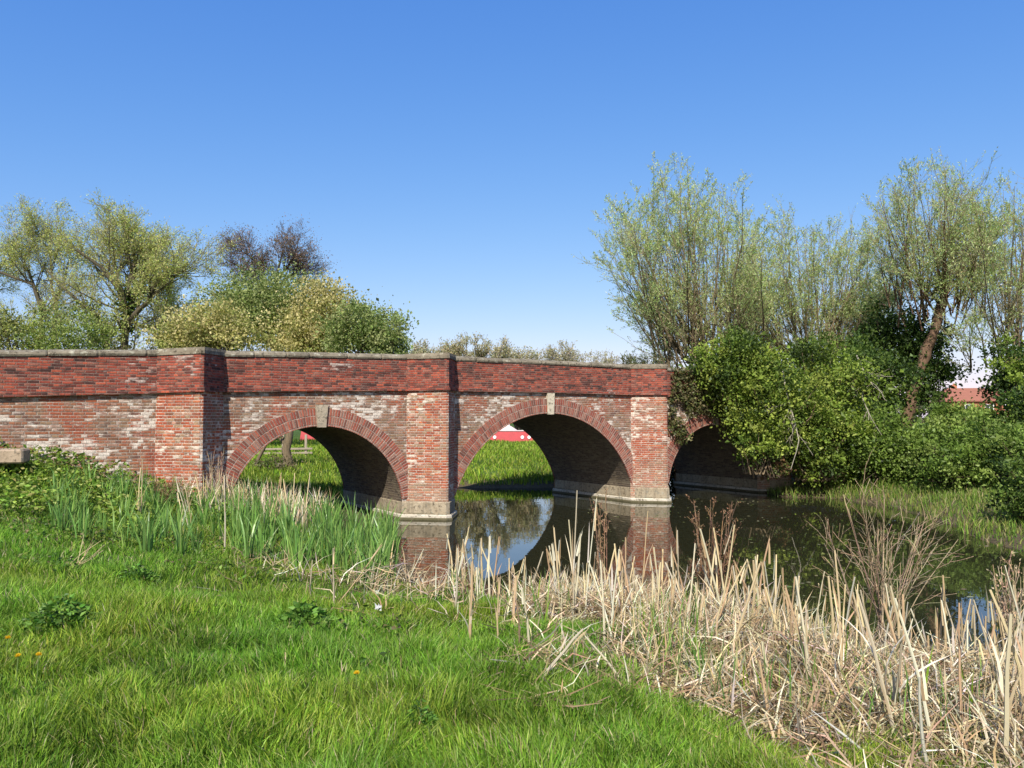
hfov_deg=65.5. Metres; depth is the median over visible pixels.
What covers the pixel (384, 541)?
iris clump
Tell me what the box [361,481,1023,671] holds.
water
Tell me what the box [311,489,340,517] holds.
iris clump
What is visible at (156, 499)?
iris clump
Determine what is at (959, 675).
reed stalk
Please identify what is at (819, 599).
reed stalk
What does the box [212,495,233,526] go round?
iris clump
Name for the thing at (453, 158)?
sky
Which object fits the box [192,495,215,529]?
iris clump
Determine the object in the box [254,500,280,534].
iris clump
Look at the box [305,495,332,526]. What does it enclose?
iris clump
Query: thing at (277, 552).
iris clump
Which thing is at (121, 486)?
iris clump
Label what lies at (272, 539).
iris clump
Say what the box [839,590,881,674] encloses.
reed stalk
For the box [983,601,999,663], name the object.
reed stalk
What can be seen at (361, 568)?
iris clump
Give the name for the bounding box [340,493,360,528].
iris clump
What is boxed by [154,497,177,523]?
iris clump
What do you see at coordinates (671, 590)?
reed stalk
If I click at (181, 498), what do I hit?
reed stalk
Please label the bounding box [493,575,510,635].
reed stalk
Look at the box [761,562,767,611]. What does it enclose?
reed stalk
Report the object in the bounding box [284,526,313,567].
iris clump
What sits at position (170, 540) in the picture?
herbs
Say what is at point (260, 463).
scrub bush
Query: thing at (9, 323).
sallow bush
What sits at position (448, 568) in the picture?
reed stalk
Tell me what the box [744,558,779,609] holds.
reed stalk
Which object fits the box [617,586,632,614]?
reed stalk
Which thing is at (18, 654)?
dandelion
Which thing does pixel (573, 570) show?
reed stalk
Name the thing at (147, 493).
iris clump
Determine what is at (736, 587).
reed stalk
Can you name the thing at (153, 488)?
iris clump
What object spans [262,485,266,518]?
reed stalk
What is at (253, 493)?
iris clump
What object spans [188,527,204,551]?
iris clump
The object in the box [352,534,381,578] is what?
iris clump
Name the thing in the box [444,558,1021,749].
reed shoots
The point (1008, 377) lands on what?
ivy bush
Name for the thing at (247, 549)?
iris clump
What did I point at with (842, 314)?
willow tree
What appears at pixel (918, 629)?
reed stalk
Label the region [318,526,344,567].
iris clump
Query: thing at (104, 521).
iris clump
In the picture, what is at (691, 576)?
reed stalk
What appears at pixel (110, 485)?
iris clump
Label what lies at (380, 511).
iris clump
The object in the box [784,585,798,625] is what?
reed stalk
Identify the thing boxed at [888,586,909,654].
reed stalk
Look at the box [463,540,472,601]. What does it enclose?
reed stalk
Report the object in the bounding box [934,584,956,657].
reed stalk
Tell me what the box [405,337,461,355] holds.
hedgerow tree
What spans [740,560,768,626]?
reed stalk
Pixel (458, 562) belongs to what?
reed stalk
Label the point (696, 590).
reed stalk
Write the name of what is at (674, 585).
reed stalk
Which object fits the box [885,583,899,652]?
reed stalk
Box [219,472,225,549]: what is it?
reed stalk
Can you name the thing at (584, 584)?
reed stalk
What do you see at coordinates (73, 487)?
iris clump
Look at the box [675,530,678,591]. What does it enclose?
reed stalk
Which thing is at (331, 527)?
iris clump
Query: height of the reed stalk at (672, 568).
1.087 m
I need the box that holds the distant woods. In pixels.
[888,398,931,422]
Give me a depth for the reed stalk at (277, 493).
14.07 m
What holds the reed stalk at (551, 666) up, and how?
on the ground at (550, 485)
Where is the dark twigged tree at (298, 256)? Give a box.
[209,213,337,350]
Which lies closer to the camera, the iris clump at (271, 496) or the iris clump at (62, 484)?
the iris clump at (62, 484)
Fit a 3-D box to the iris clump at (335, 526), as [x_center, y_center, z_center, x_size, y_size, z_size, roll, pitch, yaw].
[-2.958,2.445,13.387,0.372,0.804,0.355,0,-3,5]
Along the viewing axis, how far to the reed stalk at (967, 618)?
7.37 m
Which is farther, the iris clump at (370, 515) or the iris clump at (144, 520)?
the iris clump at (370, 515)
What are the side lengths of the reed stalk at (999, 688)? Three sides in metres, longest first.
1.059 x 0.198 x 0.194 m
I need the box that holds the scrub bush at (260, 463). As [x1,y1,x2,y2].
[247,450,313,473]
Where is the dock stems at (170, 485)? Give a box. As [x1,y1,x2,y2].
[144,474,199,503]
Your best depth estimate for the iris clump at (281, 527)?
12.82 m
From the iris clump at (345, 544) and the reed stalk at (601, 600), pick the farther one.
the iris clump at (345, 544)
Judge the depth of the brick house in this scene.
147.89 m
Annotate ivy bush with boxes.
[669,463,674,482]
[675,319,849,478]
[771,326,894,489]
[829,324,941,428]
[836,285,986,416]
[967,332,1023,432]
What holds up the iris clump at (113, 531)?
on the ground at (550, 485)
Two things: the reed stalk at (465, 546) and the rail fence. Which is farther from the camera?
the rail fence
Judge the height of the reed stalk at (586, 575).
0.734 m
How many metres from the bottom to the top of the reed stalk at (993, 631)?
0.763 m
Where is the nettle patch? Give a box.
[0,438,229,531]
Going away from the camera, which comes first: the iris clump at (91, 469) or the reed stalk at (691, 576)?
the reed stalk at (691, 576)
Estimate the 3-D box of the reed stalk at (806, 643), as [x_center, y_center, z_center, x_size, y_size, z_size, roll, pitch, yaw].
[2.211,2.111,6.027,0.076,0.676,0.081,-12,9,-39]
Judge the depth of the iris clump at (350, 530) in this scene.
13.36 m
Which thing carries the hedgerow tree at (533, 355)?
on the ground at (550, 485)
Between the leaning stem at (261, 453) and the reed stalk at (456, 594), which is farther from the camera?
the leaning stem at (261, 453)
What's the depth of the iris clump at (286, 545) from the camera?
12.12 m
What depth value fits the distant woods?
295.52 m
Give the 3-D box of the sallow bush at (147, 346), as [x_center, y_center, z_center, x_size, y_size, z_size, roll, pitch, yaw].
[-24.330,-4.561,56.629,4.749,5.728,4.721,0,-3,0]
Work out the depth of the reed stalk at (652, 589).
8.01 m
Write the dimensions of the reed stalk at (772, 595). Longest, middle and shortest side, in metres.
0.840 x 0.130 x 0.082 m
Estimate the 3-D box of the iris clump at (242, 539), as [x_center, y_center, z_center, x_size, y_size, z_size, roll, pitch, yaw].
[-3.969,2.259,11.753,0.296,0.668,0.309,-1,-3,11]
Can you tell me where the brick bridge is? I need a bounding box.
[0,347,869,519]
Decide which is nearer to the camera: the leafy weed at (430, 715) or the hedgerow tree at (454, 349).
the leafy weed at (430, 715)
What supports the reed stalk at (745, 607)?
on the ground at (550, 485)
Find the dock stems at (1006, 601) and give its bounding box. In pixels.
[986,551,1023,673]
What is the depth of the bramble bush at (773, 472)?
24.38 m
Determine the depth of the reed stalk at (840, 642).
6.28 m
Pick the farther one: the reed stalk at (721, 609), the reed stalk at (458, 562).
the reed stalk at (458, 562)
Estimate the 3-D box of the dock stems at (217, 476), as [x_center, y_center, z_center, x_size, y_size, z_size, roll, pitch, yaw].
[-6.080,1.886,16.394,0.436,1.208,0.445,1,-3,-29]
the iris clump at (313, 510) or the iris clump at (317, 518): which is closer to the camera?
the iris clump at (317, 518)
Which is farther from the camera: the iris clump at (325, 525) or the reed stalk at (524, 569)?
the iris clump at (325, 525)
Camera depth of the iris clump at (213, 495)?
15.93 m
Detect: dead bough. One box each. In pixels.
[765,371,812,467]
[852,354,892,448]
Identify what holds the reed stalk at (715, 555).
on the ground at (550, 485)
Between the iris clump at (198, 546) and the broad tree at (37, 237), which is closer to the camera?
the iris clump at (198, 546)
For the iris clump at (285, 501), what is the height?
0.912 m
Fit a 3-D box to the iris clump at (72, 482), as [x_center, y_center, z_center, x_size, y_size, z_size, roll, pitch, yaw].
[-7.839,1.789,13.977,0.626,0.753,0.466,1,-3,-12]
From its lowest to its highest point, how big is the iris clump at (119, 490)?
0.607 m
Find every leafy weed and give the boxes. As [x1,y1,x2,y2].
[16,593,102,631]
[110,563,160,584]
[271,601,338,635]
[400,692,440,740]
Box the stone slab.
[0,448,29,463]
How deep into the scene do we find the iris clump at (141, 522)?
11.78 m
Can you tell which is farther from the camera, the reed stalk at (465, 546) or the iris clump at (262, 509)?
the iris clump at (262, 509)
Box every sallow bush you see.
[0,301,56,349]
[4,300,128,349]
[130,289,285,350]
[138,298,193,349]
[167,253,350,350]
[248,263,377,352]
[310,286,422,353]
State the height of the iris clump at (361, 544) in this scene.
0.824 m
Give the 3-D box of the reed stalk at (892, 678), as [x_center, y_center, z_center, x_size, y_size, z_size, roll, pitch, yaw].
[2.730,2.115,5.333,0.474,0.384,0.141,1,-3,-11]
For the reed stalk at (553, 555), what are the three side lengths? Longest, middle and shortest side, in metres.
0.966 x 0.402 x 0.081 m
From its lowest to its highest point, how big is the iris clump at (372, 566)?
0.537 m
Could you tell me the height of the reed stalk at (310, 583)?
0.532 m
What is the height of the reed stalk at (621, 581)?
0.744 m
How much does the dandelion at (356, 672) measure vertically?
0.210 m
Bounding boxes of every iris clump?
[36,485,70,518]
[42,504,61,529]
[45,473,75,503]
[47,464,79,491]
[50,493,79,530]
[52,474,73,495]
[53,505,69,530]
[54,465,84,491]
[60,484,77,515]
[61,486,100,519]
[63,482,83,505]
[63,483,92,516]
[63,500,97,543]
[64,486,89,519]
[67,509,90,538]
[69,503,86,531]
[79,504,98,535]
[80,462,98,486]
[82,460,100,479]
[96,511,106,527]
[98,509,114,534]
[101,474,119,505]
[103,511,128,539]
[104,467,121,488]
[105,518,133,545]
[106,486,124,507]
[107,493,137,528]
[108,480,129,502]
[114,466,125,487]
[115,472,129,493]
[118,484,140,517]
[122,472,137,498]
[122,513,146,541]
[124,501,147,534]
[124,507,159,541]
[132,491,152,512]
[132,509,164,543]
[133,504,164,553]
[134,503,163,534]
[135,522,159,542]
[137,465,154,491]
[140,482,150,501]
[143,479,161,507]
[143,494,169,520]
[145,479,164,499]
[147,481,162,512]
[149,483,170,508]
[151,505,175,543]
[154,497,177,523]
[154,503,172,531]
[157,489,174,510]
[160,506,175,534]
[167,506,195,543]
[168,477,190,506]
[169,501,190,535]
[169,512,197,555]
[172,477,192,502]
[173,491,190,509]
[174,527,187,555]
[178,511,207,544]
[185,513,198,536]
[187,525,204,549]
[188,487,211,523]
[188,501,204,524]
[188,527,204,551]
[190,488,201,500]
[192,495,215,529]
[197,492,211,508]
[204,482,221,503]
[205,477,222,510]
[206,510,220,534]
[207,504,234,540]
[211,485,243,513]
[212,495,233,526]
[220,498,245,539]
[222,521,243,555]
[230,488,252,512]
[230,497,256,527]
[230,498,256,533]
[230,513,272,560]
[231,515,255,553]
[232,498,251,535]
[235,496,251,527]
[240,494,271,525]
[241,499,267,542]
[242,474,264,511]
[244,501,261,527]
[245,479,266,509]
[245,508,270,545]
[248,522,287,560]
[250,515,265,561]
[251,519,272,552]
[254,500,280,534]
[254,526,280,550]
[255,497,277,527]
[257,516,273,540]
[259,501,289,530]
[261,507,278,540]
[263,539,284,559]
[265,477,279,511]
[266,496,295,538]
[268,482,299,515]
[274,511,301,551]
[276,498,296,534]
[280,495,312,529]
[281,514,326,563]
[281,516,311,561]
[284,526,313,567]
[291,516,324,559]
[291,517,307,535]
[299,495,328,530]
[300,526,320,550]
[303,498,323,524]
[303,531,323,565]
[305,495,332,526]
[308,503,334,533]
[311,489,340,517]
[312,521,331,563]
[315,496,330,542]
[316,507,337,535]
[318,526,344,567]
[319,534,340,568]
[322,500,341,531]
[323,500,345,525]
[324,496,344,521]
[324,520,349,550]
[325,535,357,569]
[326,511,345,539]
[326,526,370,579]
[327,514,343,546]
[328,522,362,569]
[334,522,353,550]
[334,532,355,556]
[335,500,351,534]
[335,513,362,551]
[335,529,350,555]
[338,514,357,537]
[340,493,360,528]
[344,539,370,569]
[345,502,363,529]
[346,515,371,538]
[347,515,363,544]
[347,523,383,564]
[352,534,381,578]
[353,505,374,529]
[354,538,392,585]
[357,547,387,584]
[358,532,380,564]
[358,541,383,584]
[361,507,386,543]
[362,522,378,554]
[365,502,382,529]
[367,529,396,577]
[367,533,391,563]
[370,516,401,568]
[371,523,406,580]
[371,526,403,557]
[372,497,391,528]
[374,518,400,542]
[378,504,396,526]
[384,514,412,552]
[385,505,405,530]
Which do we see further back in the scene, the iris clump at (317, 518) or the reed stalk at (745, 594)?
the iris clump at (317, 518)
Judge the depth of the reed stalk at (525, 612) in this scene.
6.52 m
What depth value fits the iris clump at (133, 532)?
11.72 m
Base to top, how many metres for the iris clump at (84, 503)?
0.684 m
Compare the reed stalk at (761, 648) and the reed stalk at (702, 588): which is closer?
the reed stalk at (761, 648)
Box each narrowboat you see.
[279,431,313,441]
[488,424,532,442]
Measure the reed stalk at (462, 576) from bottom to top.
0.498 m
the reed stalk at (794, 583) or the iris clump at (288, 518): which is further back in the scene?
the iris clump at (288, 518)
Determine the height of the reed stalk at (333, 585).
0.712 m
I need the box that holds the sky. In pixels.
[0,0,1023,417]
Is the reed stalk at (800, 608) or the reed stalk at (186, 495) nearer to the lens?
the reed stalk at (800, 608)
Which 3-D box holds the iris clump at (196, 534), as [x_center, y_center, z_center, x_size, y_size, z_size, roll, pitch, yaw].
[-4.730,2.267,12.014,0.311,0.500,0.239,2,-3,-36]
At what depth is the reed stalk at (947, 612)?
6.94 m
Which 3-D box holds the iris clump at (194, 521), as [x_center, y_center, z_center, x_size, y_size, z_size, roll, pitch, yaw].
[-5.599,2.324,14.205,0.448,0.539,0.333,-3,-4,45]
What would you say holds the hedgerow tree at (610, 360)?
on the ground at (550, 485)
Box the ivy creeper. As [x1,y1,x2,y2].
[667,367,733,445]
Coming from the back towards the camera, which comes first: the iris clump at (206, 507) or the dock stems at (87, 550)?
the iris clump at (206, 507)
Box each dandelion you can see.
[15,653,20,680]
[35,652,41,682]
[353,670,359,691]
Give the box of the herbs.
[0,504,462,671]
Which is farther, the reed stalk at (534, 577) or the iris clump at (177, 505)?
the iris clump at (177, 505)
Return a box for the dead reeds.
[188,468,337,525]
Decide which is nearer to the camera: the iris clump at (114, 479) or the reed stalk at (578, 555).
the reed stalk at (578, 555)
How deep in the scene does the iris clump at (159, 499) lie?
14.80 m
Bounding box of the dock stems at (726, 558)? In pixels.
[685,494,743,604]
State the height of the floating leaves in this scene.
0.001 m
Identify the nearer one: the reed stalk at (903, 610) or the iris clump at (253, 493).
the reed stalk at (903, 610)
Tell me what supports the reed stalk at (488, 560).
on the ground at (550, 485)
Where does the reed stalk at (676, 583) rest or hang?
on the ground at (550, 485)
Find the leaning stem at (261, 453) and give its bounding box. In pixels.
[253,444,267,465]
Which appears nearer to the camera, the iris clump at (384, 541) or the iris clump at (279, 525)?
the iris clump at (384, 541)
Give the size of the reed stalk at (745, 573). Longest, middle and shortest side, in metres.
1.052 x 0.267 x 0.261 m
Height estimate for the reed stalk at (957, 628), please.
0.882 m
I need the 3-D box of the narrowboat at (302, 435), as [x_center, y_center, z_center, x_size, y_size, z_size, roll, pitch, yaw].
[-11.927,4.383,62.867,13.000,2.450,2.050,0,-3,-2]
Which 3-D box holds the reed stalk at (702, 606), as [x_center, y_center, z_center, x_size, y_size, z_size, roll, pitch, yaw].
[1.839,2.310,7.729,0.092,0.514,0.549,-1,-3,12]
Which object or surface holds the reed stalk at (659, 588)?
on the ground at (550, 485)
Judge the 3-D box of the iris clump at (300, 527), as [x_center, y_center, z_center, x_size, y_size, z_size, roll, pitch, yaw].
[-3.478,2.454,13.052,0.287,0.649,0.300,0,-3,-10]
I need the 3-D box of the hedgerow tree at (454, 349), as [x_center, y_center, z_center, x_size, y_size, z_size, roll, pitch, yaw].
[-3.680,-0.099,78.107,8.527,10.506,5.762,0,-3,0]
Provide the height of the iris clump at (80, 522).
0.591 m
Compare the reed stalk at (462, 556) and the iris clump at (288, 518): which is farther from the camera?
the iris clump at (288, 518)
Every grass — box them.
[237,438,553,498]
[766,468,1023,551]
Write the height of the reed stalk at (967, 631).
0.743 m
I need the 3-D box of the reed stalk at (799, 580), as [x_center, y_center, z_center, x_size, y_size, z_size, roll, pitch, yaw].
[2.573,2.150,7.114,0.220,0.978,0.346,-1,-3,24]
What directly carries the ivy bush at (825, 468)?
on the ground at (550, 485)
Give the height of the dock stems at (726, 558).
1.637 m
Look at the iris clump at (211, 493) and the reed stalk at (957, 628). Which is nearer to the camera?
the reed stalk at (957, 628)
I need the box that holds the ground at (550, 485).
[0,423,1023,767]
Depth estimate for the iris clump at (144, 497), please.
15.09 m
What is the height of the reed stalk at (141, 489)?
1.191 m
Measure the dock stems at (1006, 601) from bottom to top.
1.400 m
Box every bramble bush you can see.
[749,445,795,482]
[831,399,953,484]
[888,397,1023,491]
[982,451,1023,521]
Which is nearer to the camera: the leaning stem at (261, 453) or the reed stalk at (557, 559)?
the reed stalk at (557, 559)
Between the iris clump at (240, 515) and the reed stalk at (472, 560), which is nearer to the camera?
the reed stalk at (472, 560)
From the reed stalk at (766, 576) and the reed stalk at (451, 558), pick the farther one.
the reed stalk at (451, 558)
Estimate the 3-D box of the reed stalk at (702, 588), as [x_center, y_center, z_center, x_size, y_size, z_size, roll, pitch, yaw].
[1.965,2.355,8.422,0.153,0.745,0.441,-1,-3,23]
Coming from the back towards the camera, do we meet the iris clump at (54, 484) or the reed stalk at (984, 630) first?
the iris clump at (54, 484)
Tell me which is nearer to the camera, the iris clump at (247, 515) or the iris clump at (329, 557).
the iris clump at (329, 557)
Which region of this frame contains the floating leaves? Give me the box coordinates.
[588,499,980,602]
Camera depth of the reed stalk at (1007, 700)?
4.55 m
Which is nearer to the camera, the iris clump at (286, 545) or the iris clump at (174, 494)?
the iris clump at (286, 545)
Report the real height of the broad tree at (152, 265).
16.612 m
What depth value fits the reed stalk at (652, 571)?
9.68 m
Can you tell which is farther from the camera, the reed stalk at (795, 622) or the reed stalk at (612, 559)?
the reed stalk at (612, 559)
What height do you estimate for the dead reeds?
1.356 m
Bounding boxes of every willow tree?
[571,150,800,367]
[732,194,910,361]
[841,146,1023,429]
[923,167,1023,376]
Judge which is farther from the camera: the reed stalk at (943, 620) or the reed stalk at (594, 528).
the reed stalk at (594, 528)
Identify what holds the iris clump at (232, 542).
on the ground at (550, 485)
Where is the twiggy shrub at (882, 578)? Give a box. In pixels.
[805,451,973,653]
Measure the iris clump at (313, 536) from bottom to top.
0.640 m
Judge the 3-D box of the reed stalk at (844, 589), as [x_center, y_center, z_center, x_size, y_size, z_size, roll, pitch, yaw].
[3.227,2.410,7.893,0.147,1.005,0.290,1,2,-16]
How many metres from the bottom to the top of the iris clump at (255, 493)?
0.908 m
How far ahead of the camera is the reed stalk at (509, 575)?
10.29 m
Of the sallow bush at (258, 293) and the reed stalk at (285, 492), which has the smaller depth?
the reed stalk at (285, 492)
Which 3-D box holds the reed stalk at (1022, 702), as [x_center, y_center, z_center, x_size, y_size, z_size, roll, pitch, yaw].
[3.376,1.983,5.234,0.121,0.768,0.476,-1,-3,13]
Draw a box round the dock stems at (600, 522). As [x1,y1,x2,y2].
[590,488,609,590]
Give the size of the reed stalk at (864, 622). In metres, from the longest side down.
1.058 x 0.325 x 0.318 m
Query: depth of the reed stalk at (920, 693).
4.45 m
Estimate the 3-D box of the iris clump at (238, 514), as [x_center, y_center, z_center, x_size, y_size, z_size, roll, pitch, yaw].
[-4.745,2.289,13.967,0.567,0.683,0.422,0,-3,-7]
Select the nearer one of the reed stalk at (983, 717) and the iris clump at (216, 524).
the reed stalk at (983, 717)
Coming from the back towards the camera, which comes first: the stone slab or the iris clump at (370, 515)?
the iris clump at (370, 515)
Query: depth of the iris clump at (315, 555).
11.84 m
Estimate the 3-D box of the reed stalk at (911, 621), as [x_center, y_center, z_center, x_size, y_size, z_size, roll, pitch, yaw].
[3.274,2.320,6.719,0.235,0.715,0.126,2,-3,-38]
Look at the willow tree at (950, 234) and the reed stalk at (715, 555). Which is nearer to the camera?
the reed stalk at (715, 555)
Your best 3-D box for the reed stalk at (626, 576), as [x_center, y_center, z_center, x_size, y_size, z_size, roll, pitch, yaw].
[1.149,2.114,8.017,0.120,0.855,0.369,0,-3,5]
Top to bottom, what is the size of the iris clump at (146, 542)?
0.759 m
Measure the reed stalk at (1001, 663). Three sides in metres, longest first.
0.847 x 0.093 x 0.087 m
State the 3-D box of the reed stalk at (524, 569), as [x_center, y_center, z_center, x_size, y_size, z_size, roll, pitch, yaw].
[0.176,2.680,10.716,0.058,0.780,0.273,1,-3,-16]
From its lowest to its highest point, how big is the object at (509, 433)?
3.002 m
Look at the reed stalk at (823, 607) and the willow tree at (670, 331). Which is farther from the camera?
the willow tree at (670, 331)
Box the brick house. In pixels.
[935,383,1005,412]
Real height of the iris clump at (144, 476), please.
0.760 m
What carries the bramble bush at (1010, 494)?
on the ground at (550, 485)
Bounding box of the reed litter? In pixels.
[198,538,1023,767]
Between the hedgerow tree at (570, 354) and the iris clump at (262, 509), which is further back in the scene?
the hedgerow tree at (570, 354)
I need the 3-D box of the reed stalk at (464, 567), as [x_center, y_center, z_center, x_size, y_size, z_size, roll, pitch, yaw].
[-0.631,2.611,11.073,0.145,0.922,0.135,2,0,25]
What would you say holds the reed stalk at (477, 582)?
on the ground at (550, 485)
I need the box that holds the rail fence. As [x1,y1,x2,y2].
[258,435,311,455]
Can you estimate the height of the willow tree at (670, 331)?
15.242 m
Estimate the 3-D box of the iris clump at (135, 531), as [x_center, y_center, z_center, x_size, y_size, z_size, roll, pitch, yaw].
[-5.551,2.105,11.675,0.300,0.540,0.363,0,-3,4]
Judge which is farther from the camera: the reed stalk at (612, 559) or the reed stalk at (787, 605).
the reed stalk at (612, 559)
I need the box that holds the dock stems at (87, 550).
[66,536,103,567]
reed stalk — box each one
[133,467,141,509]
[140,459,147,516]
[175,477,187,524]
[177,478,187,511]
[181,476,194,513]
[187,486,190,521]
[194,470,202,510]
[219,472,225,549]
[256,482,263,507]
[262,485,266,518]
[269,482,272,514]
[274,473,281,522]
[283,479,291,513]
[291,473,299,529]
[301,475,309,526]
[306,560,317,594]
[317,548,336,603]
[338,543,381,603]
[432,551,460,581]
[446,534,461,589]
[446,536,467,597]
[448,553,450,588]
[449,545,457,607]
[454,544,475,582]
[455,577,467,597]
[458,560,475,638]
[459,567,475,596]
[460,525,470,573]
[462,540,466,582]
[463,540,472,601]
[473,564,481,597]
[475,540,480,596]
[475,567,488,601]
[480,538,490,594]
[481,547,500,597]
[487,535,490,597]
[493,537,500,593]
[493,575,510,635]
[494,575,517,626]
[508,559,520,598]
[508,559,524,604]
[510,561,521,579]
[518,585,530,649]
[524,557,526,583]
[531,552,542,589]
[539,628,587,681]
[546,547,570,589]
[549,546,561,592]
[551,544,557,586]
[553,527,571,590]
[556,540,560,579]
[565,520,577,612]
[568,531,582,619]
[570,490,584,618]
[575,560,605,640]
[577,633,618,677]
[580,499,596,619]
[582,563,593,615]
[585,565,590,588]
[588,561,612,637]
[598,550,614,592]
[605,549,619,631]
[608,574,614,623]
[614,543,626,604]
[615,562,623,612]
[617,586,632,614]
[619,537,629,596]
[620,552,631,613]
[632,568,635,601]
[641,511,651,594]
[643,549,663,591]
[650,544,659,608]
[650,555,669,596]
[652,574,665,605]
[656,562,677,621]
[664,562,683,608]
[667,577,672,610]
[671,547,674,604]
[671,571,676,613]
[672,543,696,612]
[672,550,686,599]
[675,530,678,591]
[676,559,699,594]
[692,571,706,608]
[695,582,703,619]
[698,525,730,621]
[699,594,705,622]
[700,562,717,605]
[708,543,730,610]
[713,525,734,635]
[713,528,727,608]
[714,565,727,600]
[718,560,746,620]
[719,560,724,618]
[730,562,760,658]
[731,565,738,605]
[733,560,755,607]
[739,561,762,607]
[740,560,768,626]
[740,566,748,602]
[741,586,750,621]
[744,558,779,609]
[749,640,769,686]
[751,582,772,619]
[754,556,763,622]
[756,538,772,608]
[757,660,791,723]
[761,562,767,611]
[763,561,769,597]
[765,585,797,637]
[766,580,777,624]
[767,572,809,677]
[770,575,782,629]
[773,555,785,630]
[780,577,795,656]
[781,568,790,627]
[783,588,813,672]
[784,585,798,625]
[793,587,812,686]
[794,576,811,641]
[798,625,807,682]
[807,571,824,631]
[820,592,826,628]
[822,576,855,648]
[822,578,847,669]
[824,550,851,681]
[827,584,845,634]
[835,640,856,673]
[837,576,855,668]
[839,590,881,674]
[852,599,866,661]
[853,592,869,660]
[855,581,869,660]
[855,587,923,732]
[879,660,901,693]
[881,605,893,657]
[882,601,902,661]
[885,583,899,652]
[885,594,906,651]
[887,670,937,706]
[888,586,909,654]
[893,629,949,707]
[894,598,932,746]
[897,619,912,663]
[902,602,909,650]
[910,606,926,652]
[918,672,933,766]
[925,575,967,664]
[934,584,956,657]
[935,607,956,648]
[940,598,976,674]
[941,588,970,664]
[951,608,962,646]
[952,630,1020,656]
[957,599,972,646]
[957,620,971,669]
[958,603,986,723]
[963,681,993,741]
[964,612,1000,656]
[971,600,1023,751]
[971,605,1005,664]
[978,640,989,683]
[982,621,1020,709]
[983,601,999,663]
[984,622,997,678]
[985,585,1021,697]
[988,611,1021,764]
[997,612,1011,678]
[1001,561,1023,630]
[1011,609,1023,685]
[1013,585,1021,649]
[1017,627,1023,723]
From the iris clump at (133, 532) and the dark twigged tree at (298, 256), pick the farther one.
the dark twigged tree at (298, 256)
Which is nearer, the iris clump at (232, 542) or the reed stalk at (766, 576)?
the reed stalk at (766, 576)
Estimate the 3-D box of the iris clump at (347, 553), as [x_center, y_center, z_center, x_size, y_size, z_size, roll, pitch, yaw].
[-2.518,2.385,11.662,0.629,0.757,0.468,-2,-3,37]
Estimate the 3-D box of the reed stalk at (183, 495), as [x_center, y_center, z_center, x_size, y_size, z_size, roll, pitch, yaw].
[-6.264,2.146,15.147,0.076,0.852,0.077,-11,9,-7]
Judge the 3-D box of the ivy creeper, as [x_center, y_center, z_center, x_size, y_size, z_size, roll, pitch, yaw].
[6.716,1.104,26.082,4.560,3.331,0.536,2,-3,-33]
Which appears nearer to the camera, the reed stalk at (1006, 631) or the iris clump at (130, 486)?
the reed stalk at (1006, 631)
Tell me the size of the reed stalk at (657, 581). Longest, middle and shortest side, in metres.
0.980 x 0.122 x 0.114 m
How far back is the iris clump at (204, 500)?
15.59 m
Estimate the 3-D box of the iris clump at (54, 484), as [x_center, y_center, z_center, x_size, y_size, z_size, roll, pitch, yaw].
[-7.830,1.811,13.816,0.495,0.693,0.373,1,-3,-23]
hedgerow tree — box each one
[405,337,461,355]
[437,331,516,357]
[506,345,551,429]
[540,339,594,361]
[582,348,619,363]
[617,350,678,367]
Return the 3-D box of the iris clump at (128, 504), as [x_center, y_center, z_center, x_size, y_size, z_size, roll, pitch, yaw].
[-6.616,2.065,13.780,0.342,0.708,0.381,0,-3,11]
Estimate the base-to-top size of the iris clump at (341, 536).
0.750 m
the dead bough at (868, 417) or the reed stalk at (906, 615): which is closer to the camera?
the reed stalk at (906, 615)
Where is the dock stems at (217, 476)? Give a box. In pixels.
[205,451,226,498]
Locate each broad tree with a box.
[0,193,96,349]
[40,187,240,349]
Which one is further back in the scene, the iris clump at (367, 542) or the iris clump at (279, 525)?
the iris clump at (279, 525)
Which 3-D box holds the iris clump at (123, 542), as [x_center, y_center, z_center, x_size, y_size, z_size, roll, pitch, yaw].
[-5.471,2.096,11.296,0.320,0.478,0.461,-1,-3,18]
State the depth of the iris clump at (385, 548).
11.99 m
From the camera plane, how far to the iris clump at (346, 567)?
11.00 m
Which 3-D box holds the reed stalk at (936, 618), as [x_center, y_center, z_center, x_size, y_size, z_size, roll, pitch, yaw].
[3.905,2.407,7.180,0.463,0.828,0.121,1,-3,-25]
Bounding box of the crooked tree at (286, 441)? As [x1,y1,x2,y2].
[277,431,292,467]
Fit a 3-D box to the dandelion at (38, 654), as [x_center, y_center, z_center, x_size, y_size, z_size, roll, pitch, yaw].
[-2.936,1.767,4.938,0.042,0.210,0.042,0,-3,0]
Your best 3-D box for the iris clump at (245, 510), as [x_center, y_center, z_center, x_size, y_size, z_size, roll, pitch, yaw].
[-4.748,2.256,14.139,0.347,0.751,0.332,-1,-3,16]
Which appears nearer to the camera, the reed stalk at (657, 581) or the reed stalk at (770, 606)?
the reed stalk at (770, 606)
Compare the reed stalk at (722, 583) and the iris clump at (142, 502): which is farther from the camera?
the iris clump at (142, 502)
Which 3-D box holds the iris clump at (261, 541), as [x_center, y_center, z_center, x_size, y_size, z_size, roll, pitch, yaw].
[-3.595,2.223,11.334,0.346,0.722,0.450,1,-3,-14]
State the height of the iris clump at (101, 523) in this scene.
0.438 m
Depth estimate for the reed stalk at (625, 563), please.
8.92 m
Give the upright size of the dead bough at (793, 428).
3.066 m
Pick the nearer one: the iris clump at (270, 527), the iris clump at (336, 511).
the iris clump at (270, 527)

